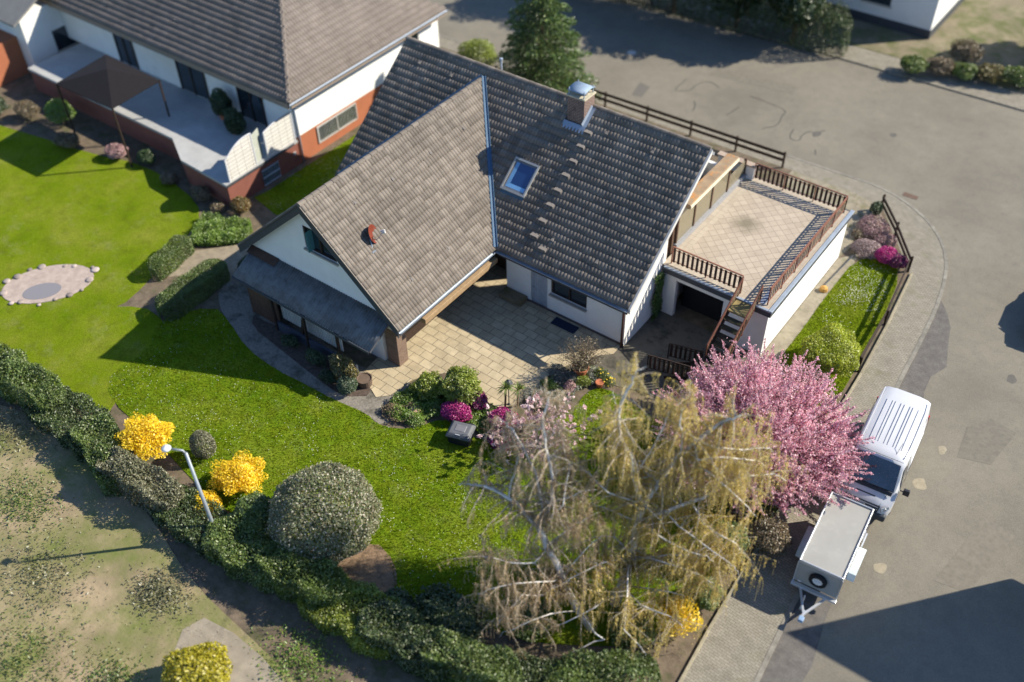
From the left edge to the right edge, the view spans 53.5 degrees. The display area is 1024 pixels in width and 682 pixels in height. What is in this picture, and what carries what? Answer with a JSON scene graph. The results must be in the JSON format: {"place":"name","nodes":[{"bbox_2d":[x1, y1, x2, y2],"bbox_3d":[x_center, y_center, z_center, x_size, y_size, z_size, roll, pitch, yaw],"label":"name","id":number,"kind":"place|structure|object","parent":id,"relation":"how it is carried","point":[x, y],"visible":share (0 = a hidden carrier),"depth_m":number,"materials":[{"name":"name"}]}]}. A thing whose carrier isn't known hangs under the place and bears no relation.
{"place":"outdoors","nodes":[
{"label":"outdoors","id":0,"kind":"place"},
{"bbox_2d":[0,0,91,86],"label":"house","id":1,"kind":"structure","parent":0,"point":[33,32],"depth_m":61.11,"materials":[{"name":"white paint"}]},
{"bbox_2d":[0,125,198,324],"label":"neighbour lawn","id":2,"kind":"structure","parent":0,"point":[119,223],"depth_m":51.78,"materials":[{"name":"green plant"}]},
{"bbox_2d":[0,264,98,305],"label":"patio","id":3,"kind":"structure","parent":2,"relation":"on","point":[42,283],"depth_m":48.17,"materials":[{"name":"beige stone"}]},
{"bbox_2d":[0,405,295,681],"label":"dry ground","id":4,"kind":"structure","parent":0,"point":[131,542],"depth_m":36.49,"materials":[{"name":"soil"}]},
{"bbox_2d":[0,396,56,468],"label":"weeds","id":5,"kind":"object","parent":4,"relation":"on","point":[12,424],"visible":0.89,"depth_m":41.42,"materials":[{"name":"green plant"}]},
{"bbox_2d":[0,447,80,558],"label":"weeds","id":6,"kind":"object","parent":4,"relation":"on","point":[23,503],"visible":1,"depth_m":38.89,"materials":[{"name":"green plant"}]},
{"bbox_2d":[0,556,106,681],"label":"weeds","id":7,"kind":"object","parent":4,"relation":"on","point":[26,653],"visible":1,"depth_m":34.31,"materials":[{"name":"green plant"}]},
{"bbox_2d":[0,502,117,644],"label":"weeds","id":8,"kind":"object","parent":4,"relation":"on","point":[45,573],"visible":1,"depth_m":36.56,"materials":[{"name":"green plant"}]},
{"bbox_2d":[57,637,157,681],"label":"weeds","id":9,"kind":"object","parent":4,"relation":"on","point":[113,676],"visible":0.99,"depth_m":33.81,"materials":[{"name":"green plant"}]},
{"bbox_2d":[117,557,204,631],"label":"weeds","id":10,"kind":"object","parent":4,"relation":"on","point":[150,586],"visible":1,"depth_m":35.90,"materials":[{"name":"green plant"}]},
{"bbox_2d":[243,605,366,681],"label":"weeds","id":11,"kind":"object","parent":4,"relation":"on","point":[295,647],"visible":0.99,"depth_m":34.02,"materials":[{"name":"green plant"}]},
{"bbox_2d":[167,618,282,681],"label":"gravel lane","id":12,"kind":"structure","parent":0,"point":[241,660],"depth_m":34.39,"materials":[{"name":"gravel"}]},
{"bbox_2d":[160,641,232,681],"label":"forsythia","id":13,"kind":"object","parent":12,"relation":"on","point":[201,657],"visible":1,"depth_m":32.68,"materials":[{"name":"yellow plant"}]},
{"bbox_2d":[38,0,447,162],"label":"neighbour house","id":14,"kind":"structure","parent":0,"point":[318,70],"depth_m":55.13,"materials":[{"name":"paint"}]},
{"bbox_2d":[112,33,139,68],"bbox_3d":[-22.577,-17.104,59.246,1.700,2.230,0.070,27,51,26],"label":"terrace door","id":15,"kind":"structure","parent":14,"relation":"in","point":[124,47],"depth_m":59.39,"materials":[{"name":"clear glass"}]},
{"bbox_2d":[174,60,209,100],"bbox_3d":[-17.878,-14.730,56.696,2.400,2.230,0.070,27,51,26],"label":"terrace door","id":16,"kind":"structure","parent":14,"relation":"in","point":[193,80],"depth_m":56.84,"materials":[{"name":"clear glass"}]},
{"bbox_2d":[236,87,267,126],"bbox_3d":[-14.022,-12.782,54.604,2.000,2.230,0.070,27,51,26],"label":"terrace door","id":17,"kind":"structure","parent":14,"relation":"in","point":[251,105],"depth_m":54.74,"materials":[{"name":"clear glass"}]},
{"bbox_2d":[316,103,357,142],"bbox_3d":[-9.632,-12.044,56.083,0.101,1.010,3.080,27,51,26],"label":"basement window","id":18,"kind":"structure","parent":14,"relation":"in","point":[348,115],"depth_m":56.07,"materials":[{"name":"clear glass"}]},
{"bbox_2d":[219,280,409,423],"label":"gravel path","id":19,"kind":"structure","parent":0,"point":[236,306],"depth_m":44.77,"materials":[{"name":"gravel"}]},
{"bbox_2d":[252,316,370,395],"bbox_3d":[-9.011,0.628,44.478,7.602,0.030,1.294,31,53,29],"label":"mulch strip","id":20,"kind":"object","parent":19,"relation":"on","point":[270,332],"visible":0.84,"depth_m":44.59,"materials":[{"name":"brown wood"}]},
{"bbox_2d":[328,352,358,380],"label":"shrub","id":21,"kind":"object","parent":20,"relation":"on","point":[340,365],"visible":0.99,"depth_m":42.34,"materials":[{"name":"green plant"}]},
{"bbox_2d":[108,308,730,645],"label":"lawn","id":22,"kind":"structure","parent":0,"point":[401,487],"depth_m":40.35,"materials":[{"name":"green plant"}]},
{"bbox_2d":[188,429,216,459],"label":"topiary","id":23,"kind":"object","parent":22,"relation":"on","point":[202,442],"visible":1,"depth_m":39.59,"materials":[{"name":"green plant"}]},
{"bbox_2d":[206,449,267,495],"bbox_3d":[-10.478,5.111,38.798,2.206,1.618,2.299,7,45,9],"label":"forsythia","id":24,"kind":"object","parent":22,"relation":"on","point":[240,474],"visible":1,"depth_m":38.40,"materials":[{"name":"yellow plant"}]},
{"bbox_2d":[264,461,382,566],"bbox_3d":[-6.834,6.149,36.636,4.280,3.019,4.238,27,51,26],"label":"round bush","id":25,"kind":"object","parent":22,"relation":"on","point":[367,506],"visible":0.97,"depth_m":35.68,"materials":[{"name":"green plant"}]},
{"bbox_2d":[335,544,396,593],"bbox_3d":[-5.135,8.238,36.581,2.450,0.030,2.000,27,51,26],"label":"bare patch","id":26,"kind":"object","parent":22,"relation":"on","point":[371,563],"visible":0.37,"depth_m":36.62,"materials":[{"name":"soil"}]},
{"bbox_2d":[445,420,475,446],"bbox_3d":[-2.038,3.701,40.654,1.019,0.670,0.880,13,46,14],"label":"garden box","id":27,"kind":"object","parent":22,"relation":"on","point":[460,433],"visible":1,"depth_m":40.40,"materials":[{"name":"grey plastic"}]},
{"bbox_2d":[504,597,553,641],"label":"boundary bush","id":28,"kind":"object","parent":22,"relation":"on","point":[523,634],"visible":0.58,"depth_m":34.31,"materials":[{"name":"green plant"}]},
{"bbox_2d":[438,376,640,661],"bbox_3d":[0.897,6.074,32.564,5.936,8.711,6.057,27,51,26],"label":"birch","id":29,"kind":"object","parent":22,"relation":"on","point":[546,518],"visible":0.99,"depth_m":32.77,"materials":[{"name":"beige plant"}]},
{"bbox_2d":[605,604,655,649],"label":"boundary bush","id":30,"kind":"object","parent":22,"relation":"on","point":[616,632],"visible":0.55,"depth_m":33.84,"materials":[{"name":"green plant"}]},
{"bbox_2d":[542,351,807,661],"bbox_3d":[5.290,5.244,32.502,8.872,9.796,6.800,-6,44,-4],"label":"birch","id":31,"kind":"object","parent":22,"relation":"on","point":[641,517],"visible":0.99,"depth_m":33.10,"materials":[{"name":"yellow plant"}]},
{"bbox_2d":[0,46,909,681],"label":"garden soil","id":32,"kind":"structure","parent":0,"point":[250,610],"depth_m":38.45,"materials":[{"name":"soil"}]},
{"bbox_2d":[0,351,71,421],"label":"hedge bush","id":33,"kind":"object","parent":32,"relation":"on","point":[37,371],"visible":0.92,"depth_m":41.80,"materials":[{"name":"green plant"}]},
{"bbox_2d":[44,98,75,124],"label":"bed shrub","id":34,"kind":"object","parent":32,"relation":"on","point":[62,115],"visible":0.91,"depth_m":57.38,"materials":[{"name":"green plant"}]},
{"bbox_2d":[23,385,119,461],"bbox_3d":[-17.860,3.174,41.391,4.806,1.059,2.375,27,51,26],"label":"hedge bush","id":35,"kind":"object","parent":32,"relation":"on","point":[74,399],"visible":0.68,"depth_m":41.23,"materials":[{"name":"green plant"}]},
{"bbox_2d":[0,306,161,411],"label":"rough grass","id":36,"kind":"structure","parent":32,"relation":"on","point":[90,354],"depth_m":45.25,"materials":[{"name":"plant"}]},
{"bbox_2d":[68,412,137,496],"bbox_3d":[-15.995,4.303,39.903,1.767,1.454,3.990,-28,50,-25],"label":"hedge bush","id":37,"kind":"object","parent":32,"relation":"on","point":[75,433],"visible":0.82,"depth_m":39.61,"materials":[{"name":"green plant"}]},
{"bbox_2d":[55,54,169,167],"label":"garden pavilion","id":38,"kind":"structure","parent":32,"relation":"on","point":[108,81],"depth_m":53.93,"materials":[{"name":"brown wood"}]},
{"bbox_2d":[95,446,189,522],"bbox_3d":[-14.057,5.360,38.505,4.019,1.822,1.386,23,49,23],"label":"hedge bush","id":39,"kind":"object","parent":32,"relation":"on","point":[144,471],"visible":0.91,"depth_m":38.08,"materials":[{"name":"green plant"}]},
{"bbox_2d":[113,412,175,460],"bbox_3d":[-14.278,3.800,39.942,2.724,2.025,2.275,27,51,26],"label":"forsythia","id":40,"kind":"object","parent":32,"relation":"on","point":[152,430],"visible":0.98,"depth_m":39.45,"materials":[{"name":"yellow plant"}]},
{"bbox_2d":[28,43,300,206],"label":"raised terrace","id":41,"kind":"structure","parent":32,"relation":"on","point":[194,136],"depth_m":55.54,"materials":[{"name":"concrete"}]},
{"bbox_2d":[210,87,232,119],"bbox_3d":[-15.793,-12.898,55.073,1.433,1.842,1.130,27,51,26],"label":"potted evergreen","id":42,"kind":"object","parent":41,"relation":"on","point":[220,101],"visible":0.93,"depth_m":54.71,"materials":[{"name":"green plant"}]},
{"bbox_2d":[223,107,246,134],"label":"potted evergreen","id":43,"kind":"object","parent":41,"relation":"on","point":[236,126],"visible":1,"depth_m":53.87,"materials":[{"name":"green plant"}]},
{"bbox_2d":[224,133,257,181],"bbox_3d":[-13.729,-9.256,51.222,0.080,1.930,1.900,27,51,26],"label":"fence panel","id":44,"kind":"object","parent":41,"relation":"on","point":[240,159],"visible":1,"depth_m":51.24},
{"bbox_2d":[262,112,295,157],"bbox_3d":[-12.123,-10.736,52.803,0.080,1.790,1.990,27,51,26],"label":"fence panel","id":45,"kind":"object","parent":41,"relation":"on","point":[278,134],"visible":1,"depth_m":52.78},
{"bbox_2d":[147,235,194,280],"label":"hedge","id":46,"kind":"object","parent":32,"relation":"on","point":[167,253],"visible":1,"depth_m":48.56,"materials":[{"name":"green plant"}]},
{"bbox_2d":[154,258,230,320],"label":"hedge","id":47,"kind":"object","parent":32,"relation":"on","point":[201,269],"visible":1,"depth_m":46.75,"materials":[{"name":"green plant"}]},
{"bbox_2d":[148,482,253,562],"bbox_3d":[-11.569,6.667,37.660,4.700,1.045,2.151,27,51,26],"label":"hedge bush","id":48,"kind":"object","parent":32,"relation":"on","point":[169,523],"visible":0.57,"depth_m":37.46,"materials":[{"name":"green plant"}]},
{"bbox_2d":[169,245,248,283],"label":"stone dust","id":49,"kind":"object","parent":32,"relation":"on","point":[231,256],"visible":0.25,"depth_m":49.40,"materials":[{"name":"gravel"}]},
{"bbox_2d":[189,211,252,246],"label":"ground cover","id":50,"kind":"object","parent":32,"relation":"on","point":[206,227],"visible":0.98,"depth_m":50.41,"materials":[{"name":"green plant"}]},
{"bbox_2d":[234,491,270,536],"bbox_3d":[-9.507,6.358,37.512,1.938,1.589,1.558,27,51,26],"label":"dark conifer","id":51,"kind":"object","parent":32,"relation":"on","point":[254,502],"visible":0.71,"depth_m":37.05,"materials":[{"name":"green plant"}]},
{"bbox_2d":[201,510,305,594],"bbox_3d":[-9.292,7.513,36.436,4.235,1.464,2.265,27,51,26],"label":"hedge bush","id":52,"kind":"object","parent":32,"relation":"on","point":[253,576],"visible":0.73,"depth_m":36.12,"materials":[{"name":"green plant"}]},
{"bbox_2d":[255,539,350,617],"bbox_3d":[-7.329,8.187,35.428,3.611,1.838,1.626,20,48,20],"label":"hedge bush","id":53,"kind":"object","parent":32,"relation":"on","point":[329,568],"visible":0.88,"depth_m":34.92,"materials":[{"name":"green plant"}]},
{"bbox_2d":[254,135,354,214],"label":"side grass","id":54,"kind":"structure","parent":32,"relation":"on","point":[295,179],"depth_m":53.81,"materials":[{"name":"plant"}]},
{"bbox_2d":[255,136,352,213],"bbox_3d":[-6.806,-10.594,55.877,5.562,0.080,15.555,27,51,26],"label":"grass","id":55,"kind":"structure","parent":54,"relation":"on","point":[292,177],"depth_m":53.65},
{"bbox_2d":[297,571,407,661],"bbox_3d":[-5.425,9.246,34.870,4.209,1.047,2.407,27,51,26],"label":"hedge bush","id":56,"kind":"object","parent":32,"relation":"on","point":[344,629],"visible":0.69,"depth_m":34.57,"materials":[{"name":"green plant"}]},
{"bbox_2d":[355,598,459,681],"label":"hedge bush","id":57,"kind":"object","parent":32,"relation":"on","point":[401,659],"visible":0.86,"depth_m":33.52,"materials":[{"name":"green plant"}]},
{"bbox_2d":[408,370,443,400],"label":"leafy bush","id":58,"kind":"object","parent":32,"relation":"on","point":[428,384],"visible":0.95,"depth_m":42.10,"materials":[{"name":"green plant"}]},
{"bbox_2d":[387,377,502,433],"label":"plants","id":59,"kind":"object","parent":32,"relation":"on","point":[441,399],"visible":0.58,"depth_m":41.75,"materials":[{"name":"green plant"}]},
{"bbox_2d":[412,582,493,648],"bbox_3d":[-2.093,9.458,34.552,3.172,1.046,2.083,27,51,26],"label":"juniper","id":60,"kind":"object","parent":32,"relation":"on","point":[438,602],"visible":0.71,"depth_m":34.39,"materials":[{"name":"green plant"}]},
{"bbox_2d":[440,399,471,422],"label":"azalea","id":61,"kind":"object","parent":32,"relation":"on","point":[462,414],"visible":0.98,"depth_m":41.20,"materials":[{"name":"pink plant"}]},
{"bbox_2d":[435,365,483,404],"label":"leafy bush","id":62,"kind":"object","parent":32,"relation":"on","point":[463,382],"visible":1,"depth_m":41.47,"materials":[{"name":"green plant"}]},
{"bbox_2d":[419,625,521,681],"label":"hedge bush","id":63,"kind":"object","parent":32,"relation":"on","point":[471,647],"visible":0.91,"depth_m":32.56,"materials":[{"name":"green plant"}]},
{"bbox_2d":[457,38,497,65],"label":"back shrub","id":64,"kind":"object","parent":32,"relation":"on","point":[486,52],"visible":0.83,"depth_m":60.35,"materials":[{"name":"green plant"}]},
{"bbox_2d":[232,36,757,371],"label":"house","id":65,"kind":"structure","parent":32,"relation":"on","point":[456,176],"depth_m":44.03,"materials":[{"name":"tile"}]},
{"bbox_2d":[303,226,338,266],"bbox_3d":[-7.858,-4.027,41.939,1.950,1.280,0.750,27,51,26],"label":"window","id":66,"kind":"structure","parent":65,"relation":"in","point":[313,242],"depth_m":42.05,"materials":[{"name":"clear glass"}]},
{"bbox_2d":[532,271,546,306],"bbox_3d":[1.249,-2.379,45.816,0.860,2.080,0.133,27,51,26],"label":"door","id":67,"kind":"structure","parent":65,"relation":"in","point":[539,283],"depth_m":45.86,"materials":[{"name":"white wood"}]},
{"bbox_2d":[548,281,586,312],"bbox_3d":[2.494,-2.085,44.711,1.980,1.040,0.280,27,51,26],"label":"window","id":68,"kind":"structure","parent":65,"relation":"in","point":[569,294],"depth_m":44.90,"materials":[{"name":"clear glass"}]},
{"bbox_2d":[479,651,593,681],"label":"hedge bush","id":69,"kind":"object","parent":32,"relation":"on","point":[532,664],"visible":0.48,"depth_m":32.91,"materials":[{"name":"green plant"}]},
{"bbox_2d":[476,389,601,464],"bbox_3d":[0.959,3.371,39.773,3.845,2.383,4.382,27,51,26],"label":"magnolia","id":70,"kind":"object","parent":32,"relation":"on","point":[538,415],"visible":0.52,"depth_m":39.81,"materials":[{"name":"pink plant"}]},
{"bbox_2d":[490,0,600,101],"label":"spruce","id":71,"kind":"object","parent":32,"relation":"on","point":[533,51],"visible":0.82,"depth_m":56.65,"materials":[{"name":"green plant"}]},
{"bbox_2d":[572,362,588,375],"bbox_3d":[2.922,1.263,43.157,0.720,0.520,0.720,27,51,26],"label":"plant pot","id":72,"kind":"object","parent":32,"relation":"on","point":[582,373],"visible":0.45,"depth_m":42.88,"materials":[{"name":"ceramic"}]},
{"bbox_2d":[557,336,609,372],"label":"potted shrub","id":73,"kind":"object","parent":72,"relation":"in","point":[579,362],"visible":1,"depth_m":42.45,"materials":[{"name":"brown plant"}]},
{"bbox_2d":[542,647,661,681],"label":"hedge bush","id":74,"kind":"object","parent":32,"relation":"on","point":[641,662],"visible":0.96,"depth_m":32.58,"materials":[{"name":"green plant"}]},
{"bbox_2d":[564,80,786,167],"bbox_3d":[8.730,-12.252,56.590,13.858,0.970,0.146,25,50,25],"label":"rail fence","id":75,"kind":"object","parent":32,"relation":"on","point":[647,114],"visible":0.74,"depth_m":55.80,"materials":[{"name":"brown wood"}]},
{"bbox_2d":[656,593,703,637],"bbox_3d":[5.631,9.293,34.241,1.560,1.438,1.439,-7,45,-6],"label":"forsythia","id":76,"kind":"object","parent":32,"relation":"on","point":[685,614],"visible":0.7,"depth_m":33.96,"materials":[{"name":"yellow plant"}]},
{"bbox_2d":[683,575,723,611],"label":"boundary bush","id":77,"kind":"object","parent":32,"relation":"on","point":[703,602],"visible":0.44,"depth_m":34.63,"materials":[{"name":"green plant"}]},
{"bbox_2d":[698,519,750,569],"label":"evergreen bush","id":78,"kind":"object","parent":32,"relation":"on","point":[733,537],"visible":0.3,"depth_m":35.63,"materials":[{"name":"green plant"}]},
{"bbox_2d":[650,336,875,519],"bbox_3d":[9.413,3.307,38.564,8.254,5.206,8.333,4,44,5],"label":"cherry tree","id":79,"kind":"object","parent":32,"relation":"on","point":[809,443],"visible":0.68,"depth_m":37.51,"materials":[{"name":"pink plant"}]},
{"bbox_2d":[749,509,792,557],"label":"brown bush","id":80,"kind":"object","parent":32,"relation":"on","point":[768,526],"visible":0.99,"depth_m":36.00,"materials":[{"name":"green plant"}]},
{"bbox_2d":[857,214,890,237],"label":"heather","id":81,"kind":"object","parent":32,"relation":"on","point":[884,228],"visible":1,"depth_m":49.66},
{"bbox_2d":[364,265,619,407],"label":"patio","id":82,"kind":"structure","parent":0,"point":[488,332],"depth_m":44.72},
{"bbox_2d":[592,311,759,406],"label":"courtyard","id":83,"kind":"structure","parent":0,"point":[656,336],"depth_m":44.31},
{"bbox_2d":[663,299,754,388],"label":"staircase","id":84,"kind":"structure","parent":83,"relation":"on","point":[740,308],"depth_m":42.28,"materials":[{"name":"brown wood"}]},
{"bbox_2d":[439,36,944,681],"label":"pavement","id":85,"kind":"structure","parent":0,"point":[741,634],"depth_m":42.25,"materials":[{"name":"concrete"}]},
{"bbox_2d":[438,34,947,681],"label":"kerb","id":86,"kind":"structure","parent":85,"relation":"on","point":[796,596],"depth_m":44.94,"materials":[{"name":"concrete"}]},
{"bbox_2d":[678,273,912,681],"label":"edging wall","id":87,"kind":"structure","parent":85,"relation":"on","point":[687,668],"depth_m":36.74,"materials":[{"name":"concrete"}]},
{"bbox_2d":[429,0,1023,681],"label":"road","id":88,"kind":"structure","parent":0,"point":[953,160],"depth_m":49.97,"materials":[{"name":"asphalt"}]},
{"bbox_2d":[790,492,873,622],"bbox_3d":[10.983,7.770,35.546,2.120,1.790,4.790,22,49,22],"label":"box trailer","id":89,"kind":"object","parent":88,"relation":"on","point":[827,551],"visible":1,"depth_m":35.20,"materials":[{"name":"metal"}]},
{"bbox_2d":[760,301,950,681],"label":"road edge","id":90,"kind":"object","parent":88,"relation":"on","point":[792,656],"visible":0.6,"depth_m":35.12,"materials":[{"name":"concrete"}]},
{"bbox_2d":[835,386,930,521],"bbox_3d":[14.100,4.199,38.535,2.798,2.627,4.980,22,49,22],"label":"delivery van","id":91,"kind":"object","parent":88,"relation":"on","point":[896,422],"visible":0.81,"depth_m":37.51,"materials":[{"name":"white metal"}]},
{"bbox_2d":[935,516,1014,592],"bbox_3d":[16.681,7.794,36.661,3.830,0.004,1.217,-34,53,-29],"label":"asphalt patch","id":92,"kind":"object","parent":88,"relation":"on","point":[982,548],"visible":1,"depth_m":36.69,"materials":[{"name":"asphalt"}]},
{"bbox_2d":[957,418,1015,464],"bbox_3d":[18.856,4.037,40.463,1.700,0.004,2.800,27,51,26],"label":"asphalt patch","id":93,"kind":"object","parent":88,"relation":"on","point":[987,441],"visible":1,"depth_m":40.50,"materials":[{"name":"asphalt"}]},
{"bbox_2d":[660,176,854,353],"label":"garage","id":94,"kind":"structure","parent":0,"point":[757,233],"depth_m":45.27,"materials":[{"name":"tile"}]},
{"bbox_2d":[681,284,723,321],"bbox_3d":[8.688,-2.004,45.122,2.400,2.300,0.050,27,51,26],"label":"garage door","id":95,"kind":"structure","parent":94,"relation":"in","point":[707,305],"depth_m":45.55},
{"bbox_2d":[671,246,743,287],"bbox_3d":[8.293,-3.057,43.287,3.394,0.942,0.071,27,51,26],"label":"railing","id":96,"kind":"object","parent":94,"relation":"on","point":[701,266],"visible":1,"depth_m":43.23,"materials":[{"name":"paint"}]},
{"bbox_2d":[753,163,847,209],"bbox_3d":[13.403,-7.164,47.377,4.624,0.942,0.071,27,51,26],"label":"railing","id":97,"kind":"object","parent":94,"relation":"on","point":[799,185],"visible":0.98,"depth_m":47.32,"materials":[{"name":"paint"}]},
{"bbox_2d":[767,196,848,304],"bbox_3d":[12.934,-4.039,44.182,0.071,0.942,7.794,27,51,26],"label":"railing","id":98,"kind":"object","parent":94,"relation":"on","point":[808,247],"visible":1,"depth_m":44.01,"materials":[{"name":"paint"}]},
{"bbox_2d":[756,253,858,369],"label":"front path","id":99,"kind":"structure","parent":0,"point":[786,336],"depth_m":46.00,"materials":[{"name":"concrete"}]},
{"bbox_2d":[634,0,1023,110],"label":"pavement","id":100,"kind":"structure","parent":0,"point":[997,94],"depth_m":61.44,"materials":[{"name":"concrete"}]},
{"bbox_2d":[611,0,853,57],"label":"hedge","id":101,"kind":"object","parent":100,"relation":"on","point":[836,14],"visible":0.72,"depth_m":63.12,"materials":[{"name":"green plant"}]},
{"bbox_2d":[710,0,764,27],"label":"street tree","id":102,"kind":"object","parent":100,"relation":"on","point":[732,6],"visible":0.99,"depth_m":63.30,"materials":[{"name":"green plant"}]},
{"bbox_2d":[768,0,832,42],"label":"street tree","id":103,"kind":"object","parent":100,"relation":"on","point":[791,13],"visible":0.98,"depth_m":61.11,"materials":[{"name":"green plant"}]},
{"bbox_2d":[779,171,880,256],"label":"corner paving","id":104,"kind":"structure","parent":0,"point":[859,205],"depth_m":51.74,"materials":[{"name":"concrete"}]},
{"bbox_2d":[775,258,897,418],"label":"front grass","id":105,"kind":"structure","parent":0,"point":[853,310],"depth_m":46.01,"materials":[{"name":"plant"}]},
{"bbox_2d":[798,321,861,377],"bbox_3d":[13.485,0.441,42.754,2.585,1.966,2.970,27,51,26],"label":"golden yew","id":106,"kind":"object","parent":105,"relation":"on","point":[843,339],"visible":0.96,"depth_m":42.16,"materials":[{"name":"yellow plant"}]},
{"bbox_2d":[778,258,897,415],"bbox_3d":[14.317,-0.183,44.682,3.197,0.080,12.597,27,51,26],"label":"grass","id":107,"kind":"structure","parent":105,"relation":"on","point":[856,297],"depth_m":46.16,"materials":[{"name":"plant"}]},
{"bbox_2d":[691,0,1023,92],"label":"garden","id":108,"kind":"object","parent":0,"point":[994,29],"visible":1,"depth_m":64.06,"materials":[{"name":"plant"}]},
{"bbox_2d":[948,38,984,63],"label":"corner bush","id":109,"kind":"object","parent":108,"relation":"on","point":[970,47],"visible":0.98,"depth_m":60.56,"materials":[{"name":"brown plant"}]},
{"bbox_2d":[823,0,963,39],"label":"opposite house","id":110,"kind":"structure","parent":0,"point":[926,19],"depth_m":64.09,"materials":[{"name":"white paint"}]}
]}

